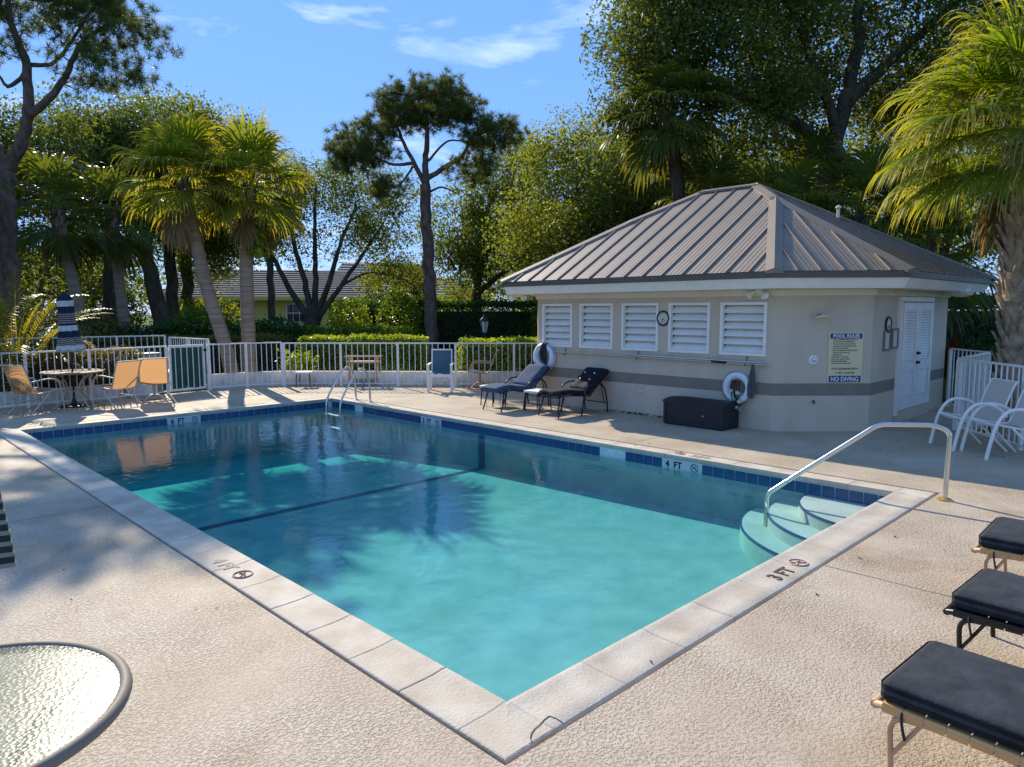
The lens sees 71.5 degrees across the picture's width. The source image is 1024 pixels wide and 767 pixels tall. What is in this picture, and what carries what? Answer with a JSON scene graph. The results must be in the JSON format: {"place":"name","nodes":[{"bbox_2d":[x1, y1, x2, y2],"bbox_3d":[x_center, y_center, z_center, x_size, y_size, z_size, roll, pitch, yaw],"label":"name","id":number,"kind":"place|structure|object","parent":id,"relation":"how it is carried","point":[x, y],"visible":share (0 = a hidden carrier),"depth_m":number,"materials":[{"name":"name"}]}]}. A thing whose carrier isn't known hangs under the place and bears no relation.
{"place":"outdoors","nodes":[
{"label":"outdoors","id":0,"kind":"place"},
{"bbox_2d":[163,269,377,333],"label":"house","id":1,"kind":"structure","parent":0,"point":[285,306],"depth_m":47.27,"materials":[{"name":"yellow paint"}]},
{"bbox_2d":[286,303,305,322],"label":"window","id":2,"kind":"structure","parent":1,"relation":"in","point":[291,308],"depth_m":47.10,"materials":[{"name":"grey glass"}]},
{"bbox_2d":[0,0,1000,315],"label":"sky","id":3,"kind":"structure","parent":0,"point":[315,62],"materials":[{"name":"blue"}]},
{"bbox_2d":[0,385,1023,766],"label":"pool deck","id":4,"kind":"structure","parent":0,"point":[226,675],"depth_m":4.13,"materials":[{"name":"beige concrete"}]},
{"bbox_2d":[0,491,15,568],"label":"patio umbrella","id":5,"kind":"object","parent":4,"relation":"on","point":[7,557],"visible":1,"depth_m":2.14,"materials":[{"name":"multicoloured fabric"}]},
{"bbox_2d":[0,364,65,415],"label":"sling chair","id":6,"kind":"object","parent":4,"relation":"on","point":[18,377],"visible":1,"depth_m":13.13,"materials":[{"name":"brown"}]},
{"bbox_2d":[0,640,132,766],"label":"glass table","id":7,"kind":"object","parent":4,"relation":"on","point":[106,719],"visible":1,"depth_m":2.38,"materials":[{"name":"grey"}]},
{"bbox_2d":[55,290,86,407],"bbox_3d":[-8.774,-0.690,14.150,0.487,2.320,0.489,-3,7,-23],"label":"patio umbrella","id":8,"kind":"object","parent":4,"relation":"on","point":[69,338],"visible":1,"depth_m":13.97,"materials":[{"name":"blue fabric"}]},
{"bbox_2d":[39,369,103,408],"bbox_3d":[-8.778,0.111,14.239,1.110,0.731,1.110,-6,8,-44],"label":"patio table","id":9,"kind":"object","parent":4,"relation":"on","point":[87,372],"visible":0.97,"depth_m":14.08,"materials":[{"name":"beige metal"}]},
{"bbox_2d":[0,346,169,407],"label":"picket fence","id":10,"kind":"object","parent":4,"relation":"on","point":[28,404],"visible":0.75,"depth_m":14.79,"materials":[{"name":"white metal"}]},
{"bbox_2d":[92,360,142,409],"bbox_3d":[-7.834,0.004,14.154,0.808,0.954,0.617,3,7,25],"label":"sling chair","id":11,"kind":"object","parent":4,"relation":"on","point":[126,374],"visible":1,"depth_m":14.03,"materials":[{"name":"orange fabric"}]},
{"bbox_2d":[137,358,171,402],"bbox_3d":[-7.553,-0.092,14.999,0.644,0.942,0.785,-3,7,-27],"label":"sling chair","id":12,"kind":"object","parent":4,"relation":"on","point":[153,371],"visible":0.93,"depth_m":14.79,"materials":[{"name":"brown fabric"}]},
{"bbox_2d":[206,342,283,390],"bbox_3d":[-6.556,-0.445,17.516,1.807,1.115,0.193,-4,7,-34],"label":"picket fence","id":13,"kind":"object","parent":4,"relation":"on","point":[247,384],"visible":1,"depth_m":17.54,"materials":[{"name":"white metal"}]},
{"bbox_2d":[168,344,206,391],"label":"gate","id":14,"kind":"structure","parent":13,"relation":"attached to","point":[187,366],"depth_m":16.60,"materials":[{"name":"metal"}]},
{"bbox_2d":[344,355,382,385],"bbox_3d":[-3.746,-0.326,17.998,0.920,0.759,0.340,0,6,1],"label":"serving cart","id":15,"kind":"object","parent":4,"relation":"on","point":[376,361],"visible":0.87,"depth_m":17.85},
{"bbox_2d":[282,343,537,386],"bbox_3d":[-2.122,-0.470,17.716,7.305,1.095,0.052,0,6,4],"label":"picket fence","id":16,"kind":"object","parent":4,"relation":"on","point":[341,383],"visible":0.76,"depth_m":17.76,"materials":[{"name":"white metal"}]},
{"bbox_2d":[426,349,454,391],"bbox_3d":[-1.676,-0.310,16.786,0.600,0.969,0.654,0,6,0],"label":"patio chair","id":17,"kind":"object","parent":4,"relation":"on","point":[441,363],"visible":1,"depth_m":17.02,"materials":[{"name":"blue fabric"}]},
{"bbox_2d":[27,401,885,700],"bbox_3d":[-1.957,1.451,9.499,5.736,0.915,11.332,-6,8,-44],"label":"pool basin","id":18,"kind":"object","parent":4,"relation":"in","point":[507,565],"visible":0.51,"depth_m":8.75,"materials":[{"name":"liquid"}]},
{"bbox_2d":[325,366,372,451],"bbox_3d":[-3.390,0.501,14.765,0.812,1.690,0.640,-6,8,-44],"label":"pool ladder","id":19,"kind":"object","parent":18,"relation":"on","point":[327,426],"visible":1,"depth_m":14.68,"materials":[{"name":"silver metal"}]},
{"bbox_2d":[0,396,935,765],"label":"pool coping","id":20,"kind":"object","parent":18,"relation":"on","point":[500,730],"visible":0.96,"depth_m":4.58,"materials":[{"name":"concrete"}]},
{"bbox_2d":[763,422,952,525],"bbox_3d":[3.584,0.985,7.422,1.777,1.234,0.149,2,6,20],"label":"handrail","id":21,"kind":"object","parent":18,"relation":"on","point":[944,497],"visible":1,"depth_m":7.29,"materials":[{"name":"silver metal"}]},
{"bbox_2d":[467,349,498,389],"bbox_3d":[-0.711,-0.351,17.265,0.785,0.942,0.644,0,6,0],"label":"sling chair","id":22,"kind":"object","parent":4,"relation":"on","point":[479,372],"visible":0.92,"depth_m":17.19,"materials":[{"name":"beige metal"}]},
{"bbox_2d":[480,364,549,411],"bbox_3d":[0.069,0.069,13.887,1.385,0.821,0.670,-6,8,-43],"label":"chaise lounge","id":23,"kind":"object","parent":4,"relation":"on","point":[529,376],"visible":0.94,"depth_m":13.90,"materials":[{"name":"blue fabric"}]},
{"bbox_2d":[537,367,609,418],"bbox_3d":[1.136,0.149,13.099,1.334,0.821,0.670,-5,8,-40],"label":"chaise lounge","id":24,"kind":"object","parent":4,"relation":"on","point":[586,383],"visible":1,"depth_m":13.09,"materials":[{"name":"black fabric"}]},
{"bbox_2d":[662,396,740,430],"bbox_3d":[3.107,0.467,11.715,0.548,0.452,1.140,-6,8,-42],"label":"deck box","id":25,"kind":"object","parent":4,"relation":"on","point":[711,414],"visible":0.99,"depth_m":11.46,"materials":[{"name":"black plastic"}]},
{"bbox_2d":[500,183,997,430],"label":"pool house","id":26,"kind":"structure","parent":4,"relation":"on","point":[698,265],"depth_m":11.96,"materials":[{"name":"paint"}]},
{"bbox_2d":[533,343,555,369],"bbox_3d":[0.650,-0.539,14.400,0.161,0.576,0.576,-6,8,-44],"label":"ring buoy","id":27,"kind":"object","parent":26,"relation":"attached to","point":[551,353],"visible":0.77,"depth_m":14.27,"materials":[{"name":"plastic"}]},
{"bbox_2d":[542,304,572,346],"bbox_3d":[0.944,-1.164,14.218,0.153,0.850,0.790,-6,8,-44],"label":"louvre window","id":28,"kind":"structure","parent":26,"relation":"in","point":[559,322],"depth_m":14.24,"materials":[{"name":"white paint"}]},
{"bbox_2d":[579,303,612,348],"bbox_3d":[1.635,-1.093,13.521,0.153,0.850,0.795,-6,8,-44],"label":"louvre window","id":29,"kind":"structure","parent":26,"relation":"in","point":[598,324],"depth_m":13.54,"materials":[{"name":"white paint"}]},
{"bbox_2d":[621,303,658,350],"bbox_3d":[2.336,-1.021,12.815,0.153,0.850,0.790,-6,8,-44],"label":"louvre window","id":30,"kind":"structure","parent":26,"relation":"in","point":[642,331],"depth_m":12.83,"materials":[{"name":"white paint"}]},
{"bbox_2d":[554,348,766,365],"bbox_3d":[2.396,-0.492,12.663,0.091,0.142,4.480,-6,8,-44],"label":"service pole","id":31,"kind":"object","parent":26,"relation":"attached to","point":[745,363],"visible":1,"depth_m":12.16,"materials":[{"name":"beige metal"}]},
{"bbox_2d":[747,364,755,398],"bbox_3d":[3.766,-0.033,11.238,0.090,0.547,0.150,-6,8,-44],"label":"leaf net","id":32,"kind":"object","parent":31,"relation":"hanging from","point":[751,386],"visible":1,"depth_m":11.21,"materials":[{"name":"blue fabric"}]},
{"bbox_2d":[656,311,668,325],"bbox_3d":[2.633,-1.136,12.401,0.034,0.270,0.270,-6,8,-44],"label":"wall clock","id":33,"kind":"object","parent":26,"relation":"attached to","point":[662,318],"depth_m":12.40,"materials":[{"name":"beige plastic"}]},
{"bbox_2d":[668,302,710,353],"bbox_3d":[3.039,-0.948,12.105,0.153,0.850,0.793,-6,8,-44],"label":"louvre window","id":34,"kind":"structure","parent":26,"relation":"in","point":[691,332],"depth_m":12.11,"materials":[{"name":"white paint"}]},
{"bbox_2d":[722,371,749,403],"bbox_3d":[3.633,0.065,11.447,0.127,0.521,0.521,-6,8,-44],"label":"ring buoy","id":35,"kind":"object","parent":26,"relation":"attached to","point":[733,376],"visible":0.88,"depth_m":11.42,"materials":[{"name":"plastic"}]},
{"bbox_2d":[728,380,741,411],"bbox_3d":[3.578,0.200,11.386,0.064,0.508,0.243,-6,8,-44],"label":"float line","id":36,"kind":"object","parent":35,"relation":"hanging from","point":[736,396],"visible":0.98,"depth_m":11.38,"materials":[{"name":"white plastic"}]},
{"bbox_2d":[719,302,767,356],"bbox_3d":[3.730,-0.877,11.409,0.153,0.850,0.794,-6,8,-44],"label":"louvre window","id":37,"kind":"structure","parent":26,"relation":"in","point":[745,325],"depth_m":11.41,"materials":[{"name":"white paint"}]},
{"bbox_2d":[827,332,863,382],"bbox_3d":[5.166,-0.404,11.029,0.535,0.790,0.016,0,6,0],"label":"pool rules sign","id":38,"kind":"object","parent":26,"relation":"attached to","point":[845,354],"visible":1,"depth_m":11.02,"materials":[{"name":"beige plastic"}]},
{"bbox_2d":[883,330,890,350],"bbox_3d":[6.025,-0.691,11.434,0.290,0.330,0.024,-6,8,-44],"label":"framed notice","id":39,"kind":"object","parent":26,"relation":"attached to","point":[886,341],"visible":1,"depth_m":11.43,"materials":[{"name":"white"}]},
{"bbox_2d":[893,297,934,421],"bbox_3d":[7.061,-0.450,12.424,1.785,2.098,0.152,-6,8,-44],"label":"double door","id":40,"kind":"structure","parent":26,"relation":"in","point":[915,320],"depth_m":12.30,"materials":[{"name":"white wood"}]},
{"bbox_2d":[870,641,1023,766],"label":"chaise lounge","id":41,"kind":"object","parent":4,"relation":"on","point":[965,694],"visible":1,"depth_m":2.82,"materials":[{"name":"fabric"}]},
{"bbox_2d":[945,348,990,406],"bbox_3d":[8.479,-0.059,13.262,0.052,1.145,1.219,0,6,2],"label":"picket fence","id":42,"kind":"object","parent":4,"relation":"on","point":[949,368],"visible":0.41,"depth_m":13.77,"materials":[{"name":"white metal"}]},
{"bbox_2d":[952,352,990,429],"bbox_3d":[7.717,0.086,11.913,0.052,1.145,2.092,6,8,45],"label":"picket fence","id":43,"kind":"object","parent":4,"relation":"on","point":[982,356],"visible":0.48,"depth_m":11.85,"materials":[{"name":"white metal"}]},
{"bbox_2d":[928,378,1019,451],"bbox_3d":[6.350,0.419,9.802,0.846,0.955,0.617,0,6,2],"label":"sling chair","id":44,"kind":"object","parent":4,"relation":"on","point":[998,390],"visible":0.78,"depth_m":9.75,"materials":[{"name":"beige"}]},
{"bbox_2d":[943,568,1023,648],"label":"chaise lounge","id":45,"kind":"object","parent":4,"relation":"on","point":[981,596],"visible":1,"depth_m":3.75,"materials":[{"name":"black fabric"}]},
{"bbox_2d":[954,358,1023,450],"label":"picket fence","id":46,"kind":"object","parent":4,"relation":"on","point":[1020,444],"visible":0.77,"depth_m":10.56,"materials":[{"name":"white metal"}]},
{"bbox_2d":[959,388,1023,459],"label":"sling chair","id":47,"kind":"object","parent":4,"relation":"on","point":[1016,417],"visible":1,"depth_m":9.38,"materials":[{"name":"white paint"}]},
{"bbox_2d":[971,517,1023,571],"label":"chaise lounge","id":48,"kind":"object","parent":4,"relation":"on","point":[1001,538],"visible":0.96,"depth_m":4.74,"materials":[{"name":"fabric"}]},
{"bbox_2d":[24,315,1016,442],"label":"lawn","id":49,"kind":"structure","parent":0,"point":[164,386],"depth_m":18.26,"materials":[{"name":"green plant"}]},
{"bbox_2d":[0,304,44,362],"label":"shrub","id":50,"kind":"object","parent":49,"relation":"on","point":[22,329],"visible":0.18,"depth_m":21.59,"materials":[{"name":"green plant"}]},
{"bbox_2d":[0,80,117,349],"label":"shade tree","id":51,"kind":"object","parent":49,"relation":"on","point":[10,133],"visible":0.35,"depth_m":27.37,"materials":[{"name":"green plant"}]},
{"bbox_2d":[11,146,132,335],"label":"sabal palm","id":52,"kind":"object","parent":49,"relation":"on","point":[63,245],"visible":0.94,"depth_m":23.66,"materials":[{"name":"green plant"}]},
{"bbox_2d":[0,381,156,409],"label":"wall","id":53,"kind":"structure","parent":49,"relation":"on","point":[87,394],"depth_m":14.82,"materials":[{"name":"white concrete"}]},
{"bbox_2d":[19,251,150,352],"bbox_3d":[-22.512,-4.292,35.233,3.986,5.540,8.775,3,7,25],"label":"shrub","id":54,"kind":"object","parent":49,"relation":"on","point":[97,294],"visible":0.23,"depth_m":35.20,"materials":[{"name":"green plant"}]},
{"bbox_2d":[5,335,165,362],"bbox_3d":[-11.069,-0.537,17.805,4.387,1.265,0.291,-3,7,-24],"label":"picket fence","id":55,"kind":"object","parent":49,"relation":"on","point":[164,336],"visible":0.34,"depth_m":18.20,"materials":[{"name":"white metal"}]},
{"bbox_2d":[37,311,134,349],"bbox_3d":[-13.615,-1.360,22.908,2.836,2.093,2.124,-2,6,-15],"label":"shrub","id":56,"kind":"object","parent":49,"relation":"on","point":[112,325],"visible":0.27,"depth_m":22.68,"materials":[{"name":"green plant"}]},
{"bbox_2d":[0,0,185,351],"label":"pine tree","id":57,"kind":"object","parent":49,"relation":"on","point":[112,15],"visible":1,"depth_m":20.86,"materials":[{"name":"green plant"}]},
{"bbox_2d":[19,232,181,334],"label":"oak tree","id":58,"kind":"object","parent":49,"relation":"on","point":[139,281],"visible":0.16,"depth_m":41.32,"materials":[{"name":"green plant"}]},
{"bbox_2d":[46,160,161,334],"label":"sabal palm","id":59,"kind":"object","parent":49,"relation":"on","point":[121,249],"visible":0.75,"depth_m":25.59,"materials":[{"name":"green plant"}]},
{"bbox_2d":[2,73,219,325],"bbox_3d":[-18.460,-7.461,32.776,9.680,12.188,6.438,0,6,0],"label":"shade tree","id":60,"kind":"object","parent":49,"relation":"on","point":[121,128],"visible":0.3,"depth_m":31.33,"materials":[{"name":"green plant"}]},
{"bbox_2d":[71,134,213,333],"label":"shade tree","id":61,"kind":"object","parent":49,"relation":"on","point":[156,300],"visible":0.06,"depth_m":32.98,"materials":[{"name":"green plant"}]},
{"bbox_2d":[45,330,292,373],"bbox_3d":[-10.030,-0.857,21.136,6.754,1.397,1.378,-2,6,-16],"label":"hedge","id":62,"kind":"object","parent":49,"relation":"on","point":[269,361],"visible":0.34,"depth_m":21.20,"materials":[{"name":"green plant"}]},
{"bbox_2d":[49,313,308,357],"bbox_3d":[-12.278,-1.696,26.864,8.917,1.884,2.615,-3,7,-23],"label":"hedge","id":63,"kind":"object","parent":49,"relation":"on","point":[271,327],"visible":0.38,"depth_m":26.61,"materials":[{"name":"green plant"}]},
{"bbox_2d":[103,75,272,321],"bbox_3d":[-16.102,-8.136,35.709,9.821,13.007,6.189,0,6,0],"label":"shade tree","id":64,"kind":"object","parent":49,"relation":"on","point":[171,294],"visible":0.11,"depth_m":34.96,"materials":[{"name":"green plant"}]},
{"bbox_2d":[165,304,237,343],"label":"shrub","id":65,"kind":"object","parent":49,"relation":"on","point":[190,312],"visible":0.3,"depth_m":26.55,"materials":[{"name":"green plant"}]},
{"bbox_2d":[178,291,240,328],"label":"shrub","id":66,"kind":"object","parent":49,"relation":"on","point":[225,307],"visible":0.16,"depth_m":37.72,"materials":[{"name":"green plant"}]},
{"bbox_2d":[153,180,303,319],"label":"shade tree","id":67,"kind":"object","parent":49,"relation":"on","point":[185,267],"visible":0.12,"depth_m":37.32,"materials":[{"name":"green plant"}]},
{"bbox_2d":[213,101,327,320],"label":"slender tree","id":68,"kind":"object","parent":49,"relation":"on","point":[271,293],"visible":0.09,"depth_m":35.92,"materials":[{"name":"green plant"}]},
{"bbox_2d":[223,150,442,333],"bbox_3d":[-8.064,-5.798,31.721,9.667,9.131,4.646,0,6,0],"label":"multi stem tree","id":69,"kind":"object","parent":49,"relation":"on","point":[315,311],"visible":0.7,"depth_m":31.68,"materials":[{"name":"green plant"}]},
{"bbox_2d":[323,293,372,333],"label":"shrub","id":70,"kind":"object","parent":49,"relation":"on","point":[349,302],"visible":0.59,"depth_m":30.71,"materials":[{"name":"green plant"}]},
{"bbox_2d":[280,321,417,347],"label":"hedge","id":71,"kind":"object","parent":49,"relation":"on","point":[387,329],"visible":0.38,"depth_m":28.51,"materials":[{"name":"green plant"}]},
{"bbox_2d":[207,371,537,389],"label":"wall","id":72,"kind":"structure","parent":49,"relation":"on","point":[404,377],"depth_m":17.95,"materials":[{"name":"white concrete"}]},
{"bbox_2d":[338,262,422,285],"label":"house","id":73,"kind":"structure","parent":49,"relation":"on","point":[346,267],"depth_m":62.49,"materials":[{"name":"stone"}]},
{"bbox_2d":[352,254,424,311],"bbox_3d":[-6.402,-4.542,39.104,4.938,5.078,3.443,-2,6,-14],"label":"shrub","id":74,"kind":"object","parent":49,"relation":"on","point":[375,295],"visible":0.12,"depth_m":38.32,"materials":[{"name":"green plant"}]},
{"bbox_2d":[370,288,425,342],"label":"shrub","id":75,"kind":"object","parent":49,"relation":"on","point":[409,300],"visible":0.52,"depth_m":31.70,"materials":[{"name":"green plant"}]},
{"bbox_2d":[383,271,440,335],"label":"shrub","id":76,"kind":"object","parent":49,"relation":"on","point":[417,292],"visible":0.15,"depth_m":33.40,"materials":[{"name":"green plant"}]},
{"bbox_2d":[319,66,533,363],"bbox_3d":[-3.005,-5.833,25.422,7.697,10.452,3.588,0,6,0],"label":"pine tree","id":77,"kind":"object","parent":49,"relation":"on","point":[453,104],"visible":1,"depth_m":24.80,"materials":[{"name":"green plant"}]},
{"bbox_2d":[375,278,483,311],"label":"house","id":78,"kind":"structure","parent":49,"relation":"on","point":[442,288],"depth_m":49.99,"materials":[{"name":"yellow paint"}]},
{"bbox_2d":[328,298,537,350],"bbox_3d":[-2.072,-2.811,33.838,13.531,2.573,2.045,0,6,5],"label":"hedge","id":79,"kind":"object","parent":49,"relation":"on","point":[453,326],"visible":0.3,"depth_m":33.33,"materials":[{"name":"green plant"}]},
{"bbox_2d":[436,283,495,311],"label":"shrub","id":80,"kind":"object","parent":49,"relation":"on","point":[456,299],"visible":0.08,"depth_m":40.74,"materials":[{"name":"green plant"}]},
{"bbox_2d":[399,129,567,310],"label":"oak tree","id":81,"kind":"object","parent":49,"relation":"on","point":[465,252],"visible":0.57,"depth_m":34.77,"materials":[{"name":"green plant"}]},
{"bbox_2d":[462,238,531,310],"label":"oak tree","id":82,"kind":"object","parent":49,"relation":"on","point":[502,293],"visible":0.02,"depth_m":53.61,"materials":[{"name":"green plant"}]},
{"bbox_2d":[529,297,537,338],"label":"shrub","id":83,"kind":"object","parent":49,"relation":"on","point":[534,311],"visible":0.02,"depth_m":31.20,"materials":[{"name":"green plant"}]},
{"bbox_2d":[480,97,705,291],"bbox_3d":[3.456,-6.074,29.404,9.490,10.431,5.916,0,6,0],"label":"oak tree","id":84,"kind":"object","parent":49,"relation":"on","point":[539,160],"visible":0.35,"depth_m":28.54,"materials":[{"name":"green plant"}]},
{"bbox_2d":[524,108,795,257],"bbox_3d":[5.665,-5.482,26.432,10.470,9.575,5.420,0,6,0],"label":"oak tree","id":85,"kind":"object","parent":49,"relation":"on","point":[619,192],"visible":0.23,"depth_m":25.85,"materials":[{"name":"green plant"}]},
{"bbox_2d":[587,37,744,202],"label":"sabal palm","id":86,"kind":"object","parent":49,"relation":"on","point":[654,153],"visible":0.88,"depth_m":19.25,"materials":[{"name":"green plant"}]},
{"bbox_2d":[653,144,764,207],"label":"sabal palm","id":87,"kind":"object","parent":49,"relation":"on","point":[722,175],"visible":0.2,"depth_m":19.45,"materials":[{"name":"green plant"}]},
{"bbox_2d":[729,150,853,217],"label":"sabal palm","id":88,"kind":"object","parent":49,"relation":"on","point":[790,184],"visible":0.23,"depth_m":17.42,"materials":[{"name":"green plant"}]},
{"bbox_2d":[577,0,1023,212],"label":"oak tree","id":89,"kind":"object","parent":49,"relation":"on","point":[785,90],"visible":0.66,"depth_m":20.11,"materials":[{"name":"green plant"}]},
{"bbox_2d":[754,121,871,216],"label":"sabal palm","id":90,"kind":"object","parent":49,"relation":"on","point":[804,152],"visible":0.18,"depth_m":20.47,"materials":[{"name":"green plant"}]},
{"bbox_2d":[807,136,956,249],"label":"sabal palm","id":91,"kind":"object","parent":49,"relation":"on","point":[858,174],"visible":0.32,"depth_m":17.45,"materials":[{"name":"green plant"}]},
{"bbox_2d":[744,0,1023,271],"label":"oak tree","id":92,"kind":"object","parent":49,"relation":"on","point":[948,244],"visible":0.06,"depth_m":25.67,"materials":[{"name":"green plant"}]},
{"bbox_2d":[866,169,998,346],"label":"sabal palm","id":93,"kind":"object","parent":49,"relation":"on","point":[953,228],"visible":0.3,"depth_m":16.41,"materials":[{"name":"green plant"}]},
{"bbox_2d":[863,0,1023,441],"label":"sabal palm","id":94,"kind":"object","parent":49,"relation":"on","point":[992,62],"visible":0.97,"depth_m":10.30,"materials":[{"name":"green plant"}]},
{"bbox_2d":[946,290,1000,367],"bbox_3d":[16.948,-1.877,24.112,7.327,2.678,2.244,-2,6,-13],"label":"hedge","id":95,"kind":"object","parent":49,"relation":"on","point":[983,337],"visible":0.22,"depth_m":23.00,"materials":[{"name":"green plant"}]},
{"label":"planting bed","id":96,"kind":"structure","parent":49,"relation":"on","visible":0},
{"bbox_2d":[0,268,129,401],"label":"feather palm","id":97,"kind":"object","parent":96,"relation":"on","point":[46,338],"visible":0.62,"depth_m":14.88,"materials":[{"name":"green plant"}]},
{"bbox_2d":[0,344,144,391],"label":"hedge","id":98,"kind":"object","parent":96,"relation":"on","point":[36,366],"visible":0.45,"depth_m":15.14,"materials":[{"name":"green plant"}]},
{"bbox_2d":[105,99,252,372],"bbox_3d":[-8.242,-3.377,17.882,3.346,7.067,3.378,-5,8,-37],"label":"fan palm","id":99,"kind":"object","parent":96,"relation":"on","point":[172,143],"visible":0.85,"depth_m":17.33,"materials":[{"name":"green plant"}]},
{"bbox_2d":[168,337,210,385],"bbox_3d":[-8.226,-0.555,18.129,2.112,1.215,0.052,5,8,40],"label":"picket fence","id":100,"kind":"object","parent":96,"relation":"on","point":[181,338],"visible":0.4,"depth_m":18.04,"materials":[{"name":"white metal"}]},
{"bbox_2d":[177,105,319,371],"bbox_3d":[-6.760,-3.424,18.250,3.486,7.012,3.285,-5,8,-37],"label":"fan palm","id":101,"kind":"object","parent":96,"relation":"on","point":[235,155],"visible":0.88,"depth_m":17.73,"materials":[{"name":"green plant"}]},
{"bbox_2d":[244,217,275,260],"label":"shrub","id":102,"kind":"object","parent":101,"relation":"attached to","point":[261,248],"visible":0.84,"depth_m":18.01,"materials":[{"name":"green plant"}]},
{"bbox_2d":[274,344,324,370],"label":"shrub","id":103,"kind":"object","parent":96,"relation":"on","point":[291,361],"visible":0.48,"depth_m":19.47,"materials":[{"name":"green plant"}]},
{"bbox_2d":[295,333,430,370],"bbox_3d":[-4.359,-0.848,21.062,3.956,1.346,1.206,0,6,3],"label":"hedge","id":104,"kind":"object","parent":96,"relation":"on","point":[378,338],"visible":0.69,"depth_m":20.68,"materials":[{"name":"green plant"}]},
{"bbox_2d":[457,335,537,370],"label":"hedge","id":105,"kind":"object","parent":96,"relation":"on","point":[507,356],"visible":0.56,"depth_m":19.99,"materials":[{"name":"green plant"}]},
{"bbox_2d":[942,332,979,401],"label":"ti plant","id":106,"kind":"object","parent":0,"point":[951,344],"visible":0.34,"depth_m":14.85,"materials":[{"name":"green plant"}]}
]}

